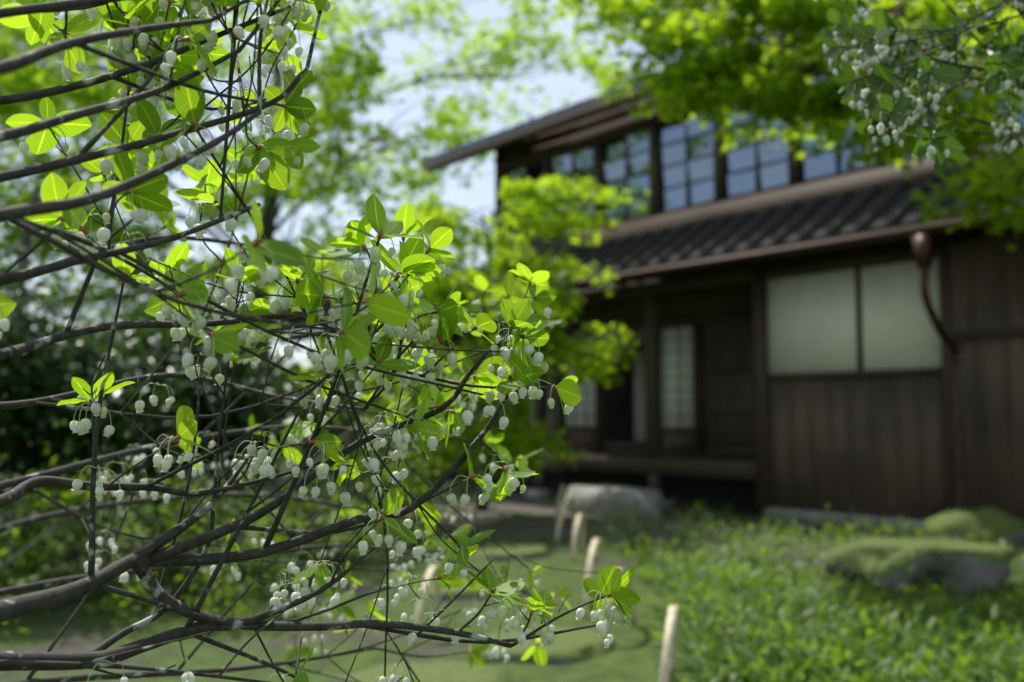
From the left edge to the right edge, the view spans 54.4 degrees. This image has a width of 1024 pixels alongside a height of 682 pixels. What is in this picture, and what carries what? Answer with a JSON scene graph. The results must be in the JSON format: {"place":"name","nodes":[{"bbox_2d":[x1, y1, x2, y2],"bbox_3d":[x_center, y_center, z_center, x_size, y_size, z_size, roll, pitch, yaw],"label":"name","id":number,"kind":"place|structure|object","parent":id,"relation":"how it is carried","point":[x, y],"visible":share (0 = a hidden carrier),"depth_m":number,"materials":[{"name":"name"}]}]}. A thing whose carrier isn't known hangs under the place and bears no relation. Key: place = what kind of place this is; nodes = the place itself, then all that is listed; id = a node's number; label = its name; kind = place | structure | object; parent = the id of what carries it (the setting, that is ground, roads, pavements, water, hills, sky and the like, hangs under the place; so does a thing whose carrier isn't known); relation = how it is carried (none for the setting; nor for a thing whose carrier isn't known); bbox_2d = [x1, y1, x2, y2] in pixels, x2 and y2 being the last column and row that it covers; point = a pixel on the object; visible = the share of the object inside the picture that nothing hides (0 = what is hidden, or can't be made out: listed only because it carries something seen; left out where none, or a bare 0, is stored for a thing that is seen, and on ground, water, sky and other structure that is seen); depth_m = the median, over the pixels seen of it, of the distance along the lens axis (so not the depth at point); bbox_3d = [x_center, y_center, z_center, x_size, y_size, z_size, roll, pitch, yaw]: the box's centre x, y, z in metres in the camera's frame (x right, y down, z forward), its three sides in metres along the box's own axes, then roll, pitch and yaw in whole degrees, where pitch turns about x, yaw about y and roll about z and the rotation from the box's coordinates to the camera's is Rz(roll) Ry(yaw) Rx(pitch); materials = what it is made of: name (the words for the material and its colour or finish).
{"place":"outdoors","nodes":[
{"label":"outdoors","id":0,"kind":"place"},
{"bbox_2d":[0,0,763,416],"label":"sky","id":1,"kind":"structure","parent":0,"point":[481,193],"materials":[{"name":"white"}]},
{"bbox_2d":[365,326,693,440],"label":"sliding doors","id":2,"kind":"structure","parent":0,"point":[672,409],"depth_m":11.45,"materials":[{"name":"white paper"}]},
{"bbox_2d":[183,469,1023,620],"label":"ground","id":3,"kind":"structure","parent":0,"point":[516,503],"depth_m":8.61,"materials":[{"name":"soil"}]},
{"bbox_2d":[0,0,630,475],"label":"tree","id":4,"kind":"object","parent":3,"relation":"on","point":[336,74],"visible":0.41,"depth_m":15.83,"materials":[{"name":"green plant"}]},
{"bbox_2d":[264,173,649,511],"bbox_3d":[-0.357,-0.028,8.894,3.636,3.324,2.438,2,-5,-26],"label":"maple","id":5,"kind":"object","parent":3,"relation":"on","point":[557,347],"visible":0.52,"depth_m":9.02,"materials":[{"name":"green plant"}]},
{"bbox_2d":[334,499,614,681],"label":"stepping stones","id":6,"kind":"object","parent":3,"relation":"on","point":[576,646],"visible":0.5,"depth_m":3.94,"materials":[{"name":"stone"}]},
{"bbox_2d":[0,418,1023,681],"bbox_3d":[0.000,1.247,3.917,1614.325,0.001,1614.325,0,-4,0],"label":"ground moss","id":7,"kind":"object","parent":3,"relation":"on","point":[632,656],"visible":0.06,"depth_m":4.52,"materials":[{"name":"green plant"}]},
{"bbox_2d":[0,1,256,319],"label":"tree","id":8,"kind":"object","parent":7,"relation":"on","point":[84,270],"visible":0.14,"depth_m":14.47,"materials":[{"name":"green plant"}]},
{"bbox_2d":[0,185,389,571],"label":"evergreen","id":9,"kind":"object","parent":7,"relation":"on","point":[38,373],"visible":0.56,"depth_m":5.65,"materials":[{"name":"green plant"}]},
{"bbox_2d":[0,398,509,638],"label":"bush","id":10,"kind":"object","parent":7,"relation":"on","point":[70,557],"visible":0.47,"depth_m":5.06,"materials":[{"name":"green plant"}]},
{"bbox_2d":[0,0,640,681],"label":"flowering shrub","id":11,"kind":"object","parent":7,"relation":"on","point":[160,40],"visible":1,"depth_m":0.85,"materials":[{"name":"green plant"}]},
{"bbox_2d":[412,484,678,681],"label":"bamboo edging","id":12,"kind":"object","parent":7,"relation":"on","point":[668,659],"visible":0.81,"depth_m":4.53,"materials":[{"name":"beige wood"}]},
{"bbox_2d":[278,0,1023,520],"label":"wooden beams","id":13,"kind":"structure","parent":7,"relation":"on","point":[714,462],"depth_m":9.95,"materials":[{"name":"brown wood"}]},
{"bbox_2d":[276,159,1023,326],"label":"house pent roof tiles","id":14,"kind":"object","parent":13,"relation":"on","point":[872,208],"visible":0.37,"depth_m":8.77,"materials":[{"name":"grey tile"}]},
{"bbox_2d":[424,2,875,164],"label":"house roof tiles","id":15,"kind":"object","parent":13,"relation":"on","point":[573,107],"visible":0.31,"depth_m":11.40,"materials":[{"name":"grey tile"}]},
{"bbox_2d":[565,485,663,518],"bbox_3d":[0.963,1.589,9.718,0.607,0.354,1.313,4,-6,-40],"label":"rock","id":16,"kind":"object","parent":3,"relation":"on","point":[608,498],"visible":0.59,"depth_m":9.37,"materials":[{"name":"grey stone"}]},
{"bbox_2d":[328,470,925,536],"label":"foundation stones","id":17,"kind":"object","parent":3,"relation":"on","point":[774,513],"visible":0.36,"depth_m":8.59,"materials":[{"name":"grey stone"}]},
{"bbox_2d":[498,0,1023,251],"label":"maple","id":18,"kind":"object","parent":3,"relation":"on","point":[704,79],"visible":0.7,"depth_m":5.78,"materials":[{"name":"green plant"}]},
{"bbox_2d":[564,496,1023,681],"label":"groundcover bed","id":19,"kind":"object","parent":3,"relation":"on","point":[934,657],"visible":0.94,"depth_m":4.17,"materials":[{"name":"green plant"}]},
{"bbox_2d":[823,537,1019,597],"bbox_3d":[2.222,1.257,5.473,1.018,0.324,0.724,0,-4,0],"label":"mossy rock","id":20,"kind":"object","parent":3,"relation":"on","point":[890,563],"visible":0.78,"depth_m":5.21,"materials":[{"name":"stone"}]},
{"bbox_2d":[922,506,1023,555],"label":"mossy rock","id":21,"kind":"object","parent":3,"relation":"on","point":[992,524],"visible":0.5,"depth_m":6.74,"materials":[{"name":"stone"}]},
{"bbox_2d":[294,7,995,508],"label":"wooden posts","id":22,"kind":"object","parent":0,"point":[654,431],"visible":0.24,"depth_m":10.11,"materials":[{"name":"brown wood"}]},
{"bbox_2d":[333,1,1023,519],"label":"house boards","id":23,"kind":"object","parent":22,"relation":"attached to","point":[869,445],"visible":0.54,"depth_m":8.18,"materials":[{"name":"brown wood"}]},
{"bbox_2d":[507,19,1023,244],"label":"windows","id":24,"kind":"structure","parent":22,"relation":"attached to","point":[776,174],"depth_m":10.21,"materials":[{"name":"glass"}]},
{"bbox_2d":[282,212,1012,507],"bbox_3d":[1.357,0.468,9.719,0.616,2.225,19.150,3,-5,-38],"label":"rain gutter","id":25,"kind":"object","parent":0,"point":[923,239],"visible":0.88,"depth_m":7.52,"materials":[{"name":"brown metal"}]},
{"bbox_2d":[313,137,1013,514],"bbox_3d":[3.463,-0.515,11.159,4.318,4.600,18.700,3,-5,-38],"label":"house interior","id":26,"kind":"object","parent":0,"point":[735,495],"visible":0.01,"depth_m":11.57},
{"bbox_2d":[767,258,941,373],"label":"house plaster panels","id":27,"kind":"object","parent":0,"point":[811,323],"visible":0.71,"depth_m":8.41,"materials":[{"name":"beige paint"}]},
{"bbox_2d":[814,0,1023,173],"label":"flowering branch","id":28,"kind":"object","parent":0,"point":[884,123],"visible":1,"depth_m":1.39,"materials":[{"name":"green plant"}]}
]}

